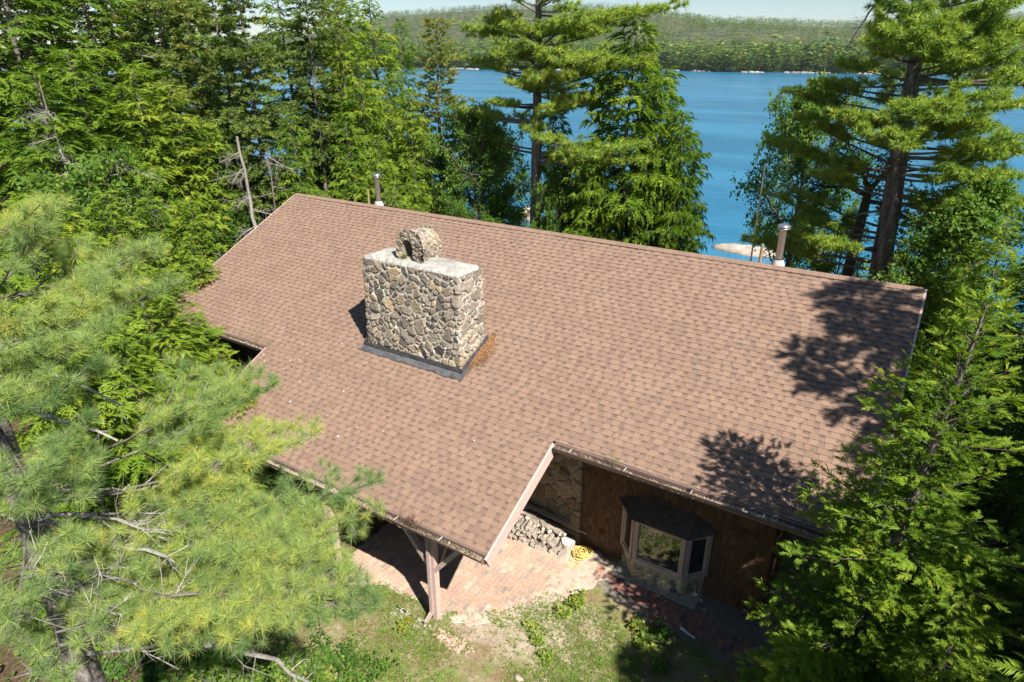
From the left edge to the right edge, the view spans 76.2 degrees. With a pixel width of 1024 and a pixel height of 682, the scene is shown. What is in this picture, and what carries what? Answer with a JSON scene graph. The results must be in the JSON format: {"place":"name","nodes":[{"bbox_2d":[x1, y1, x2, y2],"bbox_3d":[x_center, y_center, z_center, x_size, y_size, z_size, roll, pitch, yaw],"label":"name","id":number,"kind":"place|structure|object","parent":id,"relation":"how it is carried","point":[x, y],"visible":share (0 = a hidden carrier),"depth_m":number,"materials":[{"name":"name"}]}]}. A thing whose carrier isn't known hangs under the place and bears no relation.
{"place":"outdoors","nodes":[
{"label":"outdoors","id":0,"kind":"place"},
{"bbox_2d":[321,522,576,616],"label":"brick patio","id":1,"kind":"structure","parent":0,"point":[455,586],"depth_m":15.32,"materials":[{"name":"red brick"}]},
{"bbox_2d":[0,63,1023,328],"bbox_3d":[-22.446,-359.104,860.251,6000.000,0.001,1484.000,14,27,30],"label":"lake","id":2,"kind":"structure","parent":0,"point":[730,113],"depth_m":146.14,"materials":[{"name":"liquid"}]},
{"bbox_2d":[711,243,775,256],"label":"boulder","id":3,"kind":"object","parent":2,"relation":"in","point":[740,249],"visible":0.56,"depth_m":51.11,"materials":[{"name":"stone"}]},
{"bbox_2d":[0,153,1023,681],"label":"ground","id":4,"kind":"structure","parent":0,"point":[492,641],"depth_m":13.52,"materials":[{"name":"green plant"}]},
{"bbox_2d":[0,60,26,211],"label":"spruce tree","id":5,"kind":"object","parent":4,"relation":"on","point":[5,67],"visible":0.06,"depth_m":30.11,"materials":[{"name":"green plant"}]},
{"bbox_2d":[0,0,54,185],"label":"spruce tree","id":6,"kind":"object","parent":4,"relation":"on","point":[3,21],"visible":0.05,"depth_m":37.06,"materials":[{"name":"green plant"}]},
{"bbox_2d":[12,0,122,180],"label":"spruce tree","id":7,"kind":"object","parent":4,"relation":"on","point":[51,41],"visible":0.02,"depth_m":33.46,"materials":[{"name":"green plant"}]},
{"bbox_2d":[0,0,145,313],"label":"hemlock tree","id":8,"kind":"object","parent":4,"relation":"on","point":[16,54],"visible":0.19,"depth_m":28.32,"materials":[{"name":"green plant"}]},
{"bbox_2d":[0,70,149,365],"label":"hemlock tree","id":9,"kind":"object","parent":4,"relation":"on","point":[47,127],"visible":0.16,"depth_m":22.50,"materials":[{"name":"green plant"}]},
{"bbox_2d":[16,81,133,270],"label":"bare tree","id":10,"kind":"object","parent":4,"relation":"on","point":[43,117],"visible":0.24,"depth_m":21.59,"materials":[{"name":"grey plant"}]},
{"bbox_2d":[1,189,172,470],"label":"hemlock tree","id":11,"kind":"object","parent":4,"relation":"on","point":[72,226],"visible":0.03,"depth_m":17.49,"materials":[{"name":"green plant"}]},
{"bbox_2d":[10,0,196,245],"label":"hemlock tree","id":12,"kind":"object","parent":4,"relation":"on","point":[100,6],"visible":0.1,"depth_m":31.31,"materials":[{"name":"green plant"}]},
{"bbox_2d":[23,49,185,272],"bbox_3d":[-15.525,-4.595,25.780,7.255,12.690,8.575,-19,30,-37],"label":"hemlock tree","id":13,"kind":"object","parent":4,"relation":"on","point":[74,92],"visible":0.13,"depth_m":23.85,"materials":[{"name":"green plant"}]},
{"bbox_2d":[2,139,207,370],"bbox_3d":[-13.638,-2.181,22.028,6.491,8.801,7.011,14,27,30],"label":"maple tree","id":14,"kind":"object","parent":4,"relation":"on","point":[84,182],"visible":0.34,"depth_m":20.70,"materials":[{"name":"green plant"}]},
{"bbox_2d":[0,200,220,681],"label":"hemlock tree","id":15,"kind":"object","parent":4,"relation":"on","point":[123,464],"visible":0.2,"depth_m":13.01,"materials":[{"name":"green plant"}]},
{"bbox_2d":[54,0,202,174],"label":"hemlock tree","id":16,"kind":"object","parent":4,"relation":"on","point":[85,27],"visible":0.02,"depth_m":38.91,"materials":[{"name":"green plant"}]},
{"bbox_2d":[97,149,171,257],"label":"bare tree","id":17,"kind":"object","parent":4,"relation":"on","point":[117,167],"visible":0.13,"depth_m":22.77,"materials":[{"name":"grey plant"}]},
{"bbox_2d":[80,188,202,382],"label":"hemlock tree","id":18,"kind":"object","parent":4,"relation":"on","point":[101,232],"visible":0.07,"depth_m":18.83,"materials":[{"name":"green plant"}]},
{"bbox_2d":[91,0,191,193],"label":"fir tree","id":19,"kind":"object","parent":4,"relation":"on","point":[121,35],"visible":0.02,"depth_m":36.67,"materials":[{"name":"green plant"}]},
{"bbox_2d":[98,62,235,269],"bbox_3d":[-13.852,-4.819,26.338,7.206,11.842,6.514,-7,24,-15],"label":"hemlock tree","id":20,"kind":"object","parent":4,"relation":"on","point":[167,172],"visible":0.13,"depth_m":25.02,"materials":[{"name":"green plant"}]},
{"bbox_2d":[92,263,259,526],"bbox_3d":[-8.588,1.525,16.276,4.442,6.967,4.894,6,24,14],"label":"hemlock tree","id":21,"kind":"object","parent":4,"relation":"on","point":[157,348],"visible":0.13,"depth_m":15.91,"materials":[{"name":"green plant"}]},
{"bbox_2d":[70,325,282,591],"bbox_3d":[-7.468,2.712,14.322,4.275,6.326,4.336,-10,26,-23],"label":"hemlock tree","id":22,"kind":"object","parent":4,"relation":"on","point":[133,385],"visible":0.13,"depth_m":13.62,"materials":[{"name":"green plant"}]},
{"bbox_2d":[131,196,227,386],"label":"hemlock tree","id":23,"kind":"object","parent":4,"relation":"on","point":[160,221],"visible":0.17,"depth_m":20.77,"materials":[{"name":"green plant"}]},
{"bbox_2d":[112,0,252,229],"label":"spruce tree","id":24,"kind":"object","parent":4,"relation":"on","point":[144,10],"visible":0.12,"depth_m":33.84,"materials":[{"name":"green plant"}]},
{"bbox_2d":[128,263,244,473],"bbox_3d":[-8.610,1.092,17.519,3.720,6.756,4.098,16,28,33],"label":"hemlock tree","id":25,"kind":"object","parent":4,"relation":"on","point":[180,291],"visible":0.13,"depth_m":16.39,"materials":[{"name":"green plant"}]},
{"bbox_2d":[0,188,390,681],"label":"pine tree","id":26,"kind":"object","parent":4,"relation":"on","point":[253,545],"visible":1,"depth_m":5.77,"materials":[{"name":"green plant"}]},
{"bbox_2d":[138,84,252,260],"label":"hemlock tree","id":27,"kind":"object","parent":4,"relation":"on","point":[180,140],"visible":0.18,"depth_m":25.87,"materials":[{"name":"green plant"}]},
{"bbox_2d":[129,0,269,236],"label":"hemlock tree","id":28,"kind":"object","parent":4,"relation":"on","point":[198,54],"depth_m":41.01,"materials":[{"name":"green plant"}]},
{"bbox_2d":[144,0,260,234],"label":"spruce tree","id":29,"kind":"object","parent":4,"relation":"on","point":[205,101],"visible":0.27,"depth_m":29.52,"materials":[{"name":"green plant"}]},
{"bbox_2d":[177,199,240,354],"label":"hemlock tree","id":30,"kind":"object","parent":4,"relation":"on","point":[197,232],"visible":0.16,"depth_m":24.53,"materials":[{"name":"green plant"}]},
{"bbox_2d":[175,234,245,380],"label":"hemlock tree","id":31,"kind":"object","parent":4,"relation":"on","point":[195,261],"visible":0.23,"depth_m":20.93,"materials":[{"name":"green plant"}]},
{"bbox_2d":[181,122,260,259],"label":"hemlock tree","id":32,"kind":"object","parent":4,"relation":"on","point":[212,169],"visible":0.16,"depth_m":26.49,"materials":[{"name":"green plant"}]},
{"bbox_2d":[195,205,258,268],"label":"maple tree","id":33,"kind":"object","parent":4,"relation":"on","point":[227,235],"visible":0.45,"depth_m":26.54,"materials":[{"name":"green plant"}]},
{"bbox_2d":[61,587,399,681],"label":"undergrowth","id":34,"kind":"object","parent":4,"relation":"on","point":[162,673],"visible":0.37,"depth_m":12.88,"materials":[{"name":"green plant"}]},
{"bbox_2d":[179,0,289,233],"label":"spruce tree","id":35,"kind":"object","parent":4,"relation":"on","point":[201,9],"visible":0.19,"depth_m":28.00,"materials":[{"name":"green plant"}]},
{"bbox_2d":[197,346,284,501],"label":"hemlock tree","id":36,"kind":"object","parent":4,"relation":"on","point":[230,351],"visible":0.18,"depth_m":16.41,"materials":[{"name":"green plant"}]},
{"bbox_2d":[204,136,277,240],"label":"bare tree","id":37,"kind":"object","parent":4,"relation":"on","point":[249,198],"visible":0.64,"depth_m":26.14,"materials":[{"name":"grey wood"}]},
{"bbox_2d":[197,0,311,238],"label":"spruce tree","id":38,"kind":"object","parent":4,"relation":"on","point":[245,54],"visible":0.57,"depth_m":26.74,"materials":[{"name":"green plant"}]},
{"bbox_2d":[186,636,336,681],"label":"maple tree","id":39,"kind":"object","parent":4,"relation":"on","point":[278,671],"visible":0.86,"depth_m":10.32,"materials":[{"name":"green plant"}]},
{"bbox_2d":[245,149,296,209],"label":"bare tree","id":40,"kind":"object","parent":4,"relation":"on","point":[269,164],"visible":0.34,"depth_m":26.79,"materials":[{"name":"grey plant"}]},
{"bbox_2d":[248,0,335,213],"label":"hemlock tree","id":41,"kind":"object","parent":4,"relation":"on","point":[277,41],"visible":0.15,"depth_m":32.27,"materials":[{"name":"green plant"}]},
{"bbox_2d":[269,112,325,210],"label":"hemlock tree","id":42,"kind":"object","parent":4,"relation":"on","point":[298,184],"visible":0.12,"depth_m":27.12,"materials":[{"name":"green plant"}]},
{"bbox_2d":[268,0,365,200],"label":"spruce tree","id":43,"kind":"object","parent":4,"relation":"on","point":[318,149],"visible":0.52,"depth_m":31.14,"materials":[{"name":"green plant"}]},
{"bbox_2d":[308,0,372,182],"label":"fir tree","id":44,"kind":"object","parent":4,"relation":"on","point":[321,12],"visible":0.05,"depth_m":35.20,"materials":[{"name":"green plant"}]},
{"bbox_2d":[308,0,390,190],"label":"hemlock tree","id":45,"kind":"object","parent":4,"relation":"on","point":[352,7],"visible":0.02,"depth_m":37.02,"materials":[{"name":"green plant"}]},
{"bbox_2d":[319,111,385,204],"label":"hemlock tree","id":46,"kind":"object","parent":4,"relation":"on","point":[355,197],"visible":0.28,"depth_m":27.21,"materials":[{"name":"green plant"}]},
{"bbox_2d":[307,0,399,200],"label":"hemlock tree","id":47,"kind":"object","parent":4,"relation":"on","point":[347,23],"visible":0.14,"depth_m":32.13,"materials":[{"name":"green plant"}]},
{"bbox_2d":[331,50,403,207],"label":"hemlock tree","id":48,"kind":"object","parent":4,"relation":"on","point":[373,110],"visible":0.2,"depth_m":30.42,"materials":[{"name":"green plant"}]},
{"bbox_2d":[350,0,416,207],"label":"hemlock tree","id":49,"kind":"object","parent":4,"relation":"on","point":[373,61],"visible":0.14,"depth_m":34.01,"materials":[{"name":"green plant"}]},
{"bbox_2d":[362,134,412,209],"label":"hemlock tree","id":50,"kind":"object","parent":4,"relation":"on","point":[389,171],"visible":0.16,"depth_m":27.77,"materials":[{"name":"green plant"}]},
{"bbox_2d":[370,77,418,208],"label":"hemlock tree","id":51,"kind":"object","parent":4,"relation":"on","point":[391,138],"visible":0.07,"depth_m":32.64,"materials":[{"name":"green plant"}]},
{"bbox_2d":[381,180,411,208],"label":"hemlock tree","id":52,"kind":"object","parent":4,"relation":"on","point":[395,196],"visible":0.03,"depth_m":25.95,"materials":[{"name":"green plant"}]},
{"bbox_2d":[381,18,430,189],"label":"hemlock tree","id":53,"kind":"object","parent":4,"relation":"on","point":[411,67],"visible":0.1,"depth_m":36.30,"materials":[{"name":"green plant"}]},
{"bbox_2d":[387,87,443,214],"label":"hemlock tree","id":54,"kind":"object","parent":4,"relation":"on","point":[406,153],"visible":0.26,"depth_m":31.30,"materials":[{"name":"green plant"}]},
{"bbox_2d":[403,160,432,212],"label":"hemlock tree","id":55,"kind":"object","parent":4,"relation":"on","point":[416,194],"visible":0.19,"depth_m":28.81,"materials":[{"name":"green plant"}]},
{"bbox_2d":[385,117,468,214],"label":"maple tree","id":56,"kind":"object","parent":4,"relation":"on","point":[437,158],"visible":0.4,"depth_m":32.19,"materials":[{"name":"green plant"}]},
{"bbox_2d":[408,16,475,211],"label":"fir tree","id":57,"kind":"object","parent":4,"relation":"on","point":[432,87],"visible":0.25,"depth_m":33.05,"materials":[{"name":"green plant"}]},
{"bbox_2d":[433,628,474,654],"bbox_3d":[-1.204,6.215,13.542,1.042,0.020,0.459,14,27,30],"label":"brick rubble","id":58,"kind":"object","parent":4,"relation":"on","point":[448,641],"visible":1,"depth_m":13.51,"materials":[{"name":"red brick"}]},
{"bbox_2d":[437,191,476,218],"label":"maple tree","id":59,"kind":"object","parent":4,"relation":"on","point":[456,209],"visible":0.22,"depth_m":27.76,"materials":[{"name":"green plant"}]},
{"bbox_2d":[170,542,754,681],"bbox_3d":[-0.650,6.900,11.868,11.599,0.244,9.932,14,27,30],"label":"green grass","id":60,"kind":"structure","parent":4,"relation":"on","point":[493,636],"depth_m":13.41,"materials":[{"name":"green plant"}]},
{"bbox_2d":[412,98,530,223],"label":"maple tree","id":61,"kind":"object","parent":4,"relation":"on","point":[477,144],"visible":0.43,"depth_m":30.22,"materials":[{"name":"green plant"}]},
{"bbox_2d":[439,96,526,221],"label":"maple tree","id":62,"kind":"object","parent":4,"relation":"on","point":[471,117],"visible":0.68,"depth_m":29.37,"materials":[{"name":"green plant"}]},
{"bbox_2d":[155,527,833,681],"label":"lawn weeds","id":63,"kind":"object","parent":4,"relation":"on","point":[384,630],"visible":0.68,"depth_m":13.43,"materials":[{"name":"green plant"}]},
{"bbox_2d":[467,139,530,227],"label":"maple tree","id":64,"kind":"object","parent":4,"relation":"on","point":[526,174],"visible":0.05,"depth_m":35.15,"materials":[{"name":"green plant"}]},
{"bbox_2d":[473,181,529,226],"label":"maple tree","id":65,"kind":"object","parent":4,"relation":"on","point":[495,216],"visible":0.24,"depth_m":30.99,"materials":[{"name":"green plant"}]},
{"bbox_2d":[0,312,1020,681],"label":"undergrowth","id":66,"kind":"object","parent":4,"relation":"on","point":[216,634],"depth_m":13.64,"materials":[{"name":"green plant"}]},
{"bbox_2d":[448,546,614,625],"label":"gravel","id":67,"kind":"structure","parent":4,"relation":"on","point":[584,578],"depth_m":14.93,"materials":[{"name":"beige gravel"}]},
{"bbox_2d":[528,625,548,646],"bbox_3d":[0.540,6.107,13.505,0.410,0.270,0.453,7,24,15],"label":"weed","id":68,"kind":"object","parent":4,"relation":"on","point":[537,638],"visible":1,"depth_m":13.46,"materials":[{"name":"plant"}]},
{"bbox_2d":[165,173,926,622],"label":"cottage","id":69,"kind":"structure","parent":4,"relation":"on","point":[695,503],"depth_m":14.81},
{"bbox_2d":[470,335,495,366],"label":"needle litter","id":70,"kind":"object","parent":69,"relation":"on","point":[489,342],"visible":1,"depth_m":15.88,"materials":[{"name":"brown plant"}]},
{"bbox_2d":[218,204,898,523],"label":"roof litter","id":71,"kind":"object","parent":69,"relation":"on","point":[514,355],"visible":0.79,"depth_m":15.16,"materials":[{"name":"brown plant"}]},
{"bbox_2d":[612,495,718,609],"bbox_3d":[3.299,4.664,14.621,2.336,2.095,0.619,14,27,30],"label":"bay window","id":72,"kind":"structure","parent":69,"relation":"in","point":[655,535],"depth_m":14.46,"materials":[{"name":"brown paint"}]},
{"bbox_2d":[521,165,585,232],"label":"maple tree","id":73,"kind":"object","parent":4,"relation":"on","point":[554,184],"visible":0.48,"depth_m":27.41,"materials":[{"name":"green plant"}]},
{"bbox_2d":[527,112,583,231],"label":"cedar tree","id":74,"kind":"object","parent":4,"relation":"on","point":[544,168],"visible":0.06,"depth_m":28.77,"materials":[{"name":"green plant"}]},
{"bbox_2d":[446,0,691,229],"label":"pine tree","id":75,"kind":"object","parent":4,"relation":"on","point":[550,58],"visible":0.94,"depth_m":25.43,"materials":[{"name":"green plant"}]},
{"bbox_2d":[566,588,586,609],"bbox_3d":[1.474,5.704,14.451,0.414,0.328,0.636,14,27,30],"label":"weed","id":76,"kind":"object","parent":4,"relation":"on","point":[577,600],"visible":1,"depth_m":14.35,"materials":[{"name":"plant"}]},
{"bbox_2d":[559,133,625,241],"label":"cedar tree","id":77,"kind":"object","parent":4,"relation":"on","point":[578,228],"visible":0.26,"depth_m":26.37,"materials":[{"name":"green plant"}]},
{"bbox_2d":[554,19,698,245],"bbox_3d":[4.479,-6.364,27.581,7.585,12.988,7.686,6,24,14],"label":"cedar tree","id":78,"kind":"object","parent":4,"relation":"on","point":[636,205],"visible":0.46,"depth_m":25.70,"materials":[{"name":"green plant"}]},
{"bbox_2d":[635,628,656,651],"bbox_3d":[2.733,6.169,13.424,0.520,0.251,0.513,14,27,30],"label":"weed","id":79,"kind":"object","parent":4,"relation":"on","point":[645,639],"visible":1,"depth_m":13.42,"materials":[{"name":"plant"}]},
{"bbox_2d":[612,63,706,251],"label":"cedar tree","id":80,"kind":"object","parent":4,"relation":"on","point":[682,101],"visible":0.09,"depth_m":26.58,"materials":[{"name":"green plant"}]},
{"bbox_2d":[649,655,669,675],"bbox_3d":[2.897,6.401,12.889,0.472,0.251,0.488,14,27,30],"label":"weed","id":81,"kind":"object","parent":4,"relation":"on","point":[661,664],"visible":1,"depth_m":12.87,"materials":[{"name":"plant"}]},
{"bbox_2d":[651,616,675,641],"bbox_3d":[3.097,6.073,13.613,0.517,0.290,0.522,-18,29,-36],"label":"weed","id":82,"kind":"object","parent":4,"relation":"on","point":[662,633],"visible":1,"depth_m":13.57,"materials":[{"name":"plant"}]},
{"bbox_2d":[634,109,716,253],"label":"cedar tree","id":83,"kind":"object","parent":4,"relation":"on","point":[687,227],"visible":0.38,"depth_m":26.08,"materials":[{"name":"green plant"}]},
{"bbox_2d":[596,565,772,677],"bbox_3d":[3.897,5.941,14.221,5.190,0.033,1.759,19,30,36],"label":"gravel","id":84,"kind":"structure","parent":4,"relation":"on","point":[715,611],"depth_m":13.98,"materials":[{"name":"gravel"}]},
{"bbox_2d":[747,143,849,266],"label":"maple tree","id":85,"kind":"object","parent":4,"relation":"on","point":[787,255],"visible":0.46,"depth_m":26.43,"materials":[{"name":"green plant"}]},
{"bbox_2d":[729,68,877,272],"bbox_3d":[12.965,-6.020,30.177,5.878,12.226,6.214,-5,24,-11],"label":"maple tree","id":86,"kind":"object","parent":4,"relation":"on","point":[805,132],"visible":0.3,"depth_m":29.11,"materials":[{"name":"green plant"}]},
{"bbox_2d":[809,196,873,278],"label":"maple tree","id":87,"kind":"object","parent":4,"relation":"on","point":[827,267],"visible":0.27,"depth_m":26.89,"materials":[{"name":"green plant"}]},
{"bbox_2d":[784,133,926,276],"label":"oak tree","id":88,"kind":"object","parent":4,"relation":"on","point":[866,201],"visible":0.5,"depth_m":23.84,"materials":[{"name":"green plant"}]},
{"bbox_2d":[703,283,1023,681],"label":"cedar tree","id":89,"kind":"object","parent":4,"relation":"on","point":[840,653],"visible":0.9,"depth_m":9.17,"materials":[{"name":"green plant"}]},
{"bbox_2d":[739,0,1023,280],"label":"pine tree","id":90,"kind":"object","parent":4,"relation":"on","point":[925,35],"visible":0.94,"depth_m":20.45,"materials":[{"name":"green plant"}]},
{"bbox_2d":[890,190,926,280],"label":"spruce tree","id":91,"kind":"object","parent":4,"relation":"on","point":[903,240],"visible":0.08,"depth_m":26.74,"materials":[{"name":"green plant"}]},
{"bbox_2d":[850,579,1007,681],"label":"hemlock tree","id":92,"kind":"object","parent":4,"relation":"on","point":[909,652],"visible":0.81,"depth_m":8.84,"materials":[{"name":"green plant"}]},
{"bbox_2d":[899,210,982,420],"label":"hemlock tree","id":93,"kind":"object","parent":4,"relation":"on","point":[948,294],"visible":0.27,"depth_m":20.36,"materials":[{"name":"green plant"}]},
{"bbox_2d":[860,170,1023,369],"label":"maple tree","id":94,"kind":"object","parent":4,"relation":"on","point":[1002,189],"visible":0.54,"depth_m":20.28,"materials":[{"name":"green plant"}]},
{"bbox_2d":[900,163,989,391],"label":"hemlock tree","id":95,"kind":"object","parent":4,"relation":"on","point":[951,186],"visible":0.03,"depth_m":22.80,"materials":[{"name":"green plant"}]},
{"bbox_2d":[899,217,1023,446],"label":"hemlock tree","id":96,"kind":"object","parent":4,"relation":"on","point":[984,268],"visible":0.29,"depth_m":18.68,"materials":[{"name":"green plant"}]},
{"bbox_2d":[904,327,1023,578],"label":"maple tree","id":97,"kind":"object","parent":4,"relation":"on","point":[1012,482],"visible":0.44,"depth_m":13.60,"materials":[{"name":"green plant"}]},
{"bbox_2d":[906,248,1023,531],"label":"hemlock tree","id":98,"kind":"object","parent":4,"relation":"on","point":[1019,361],"visible":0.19,"depth_m":16.39,"materials":[{"name":"green plant"}]},
{"bbox_2d":[934,651,1023,681],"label":"hemlock tree","id":99,"kind":"object","parent":4,"relation":"on","point":[1007,665],"visible":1,"depth_m":6.37,"materials":[{"name":"green plant"}]},
{"bbox_2d":[950,471,1023,681],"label":"hemlock tree","id":100,"kind":"object","parent":4,"relation":"on","point":[1006,590],"visible":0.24,"depth_m":11.91,"materials":[{"name":"green plant"}]},
{"bbox_2d":[966,573,1023,680],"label":"fir tree","id":101,"kind":"object","parent":4,"relation":"on","point":[1017,627],"visible":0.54,"depth_m":10.51,"materials":[{"name":"green plant"}]},
{"bbox_2d":[0,0,1023,59],"label":"sky","id":102,"kind":"structure","parent":0,"point":[818,10],"materials":[{"name":"white"}]},
{"bbox_2d":[59,9,1020,73],"bbox_3d":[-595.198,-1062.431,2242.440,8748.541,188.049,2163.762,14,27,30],"label":"hills","id":103,"kind":"structure","parent":0,"point":[478,14],"depth_m":1502.93,"materials":[{"name":"forest foliage"}]},
{"bbox_2d":[168,2,1023,73],"bbox_3d":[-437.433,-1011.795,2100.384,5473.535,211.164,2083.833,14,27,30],"label":"woodland","id":104,"kind":"object","parent":103,"relation":"on","point":[738,54],"visible":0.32,"depth_m":886.47,"materials":[{"name":"green plant"}]},
{"bbox_2d":[592,564,787,673],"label":"brick path","id":105,"kind":"structure","parent":0,"point":[678,616],"depth_m":14.14,"materials":[{"name":"red brick"}]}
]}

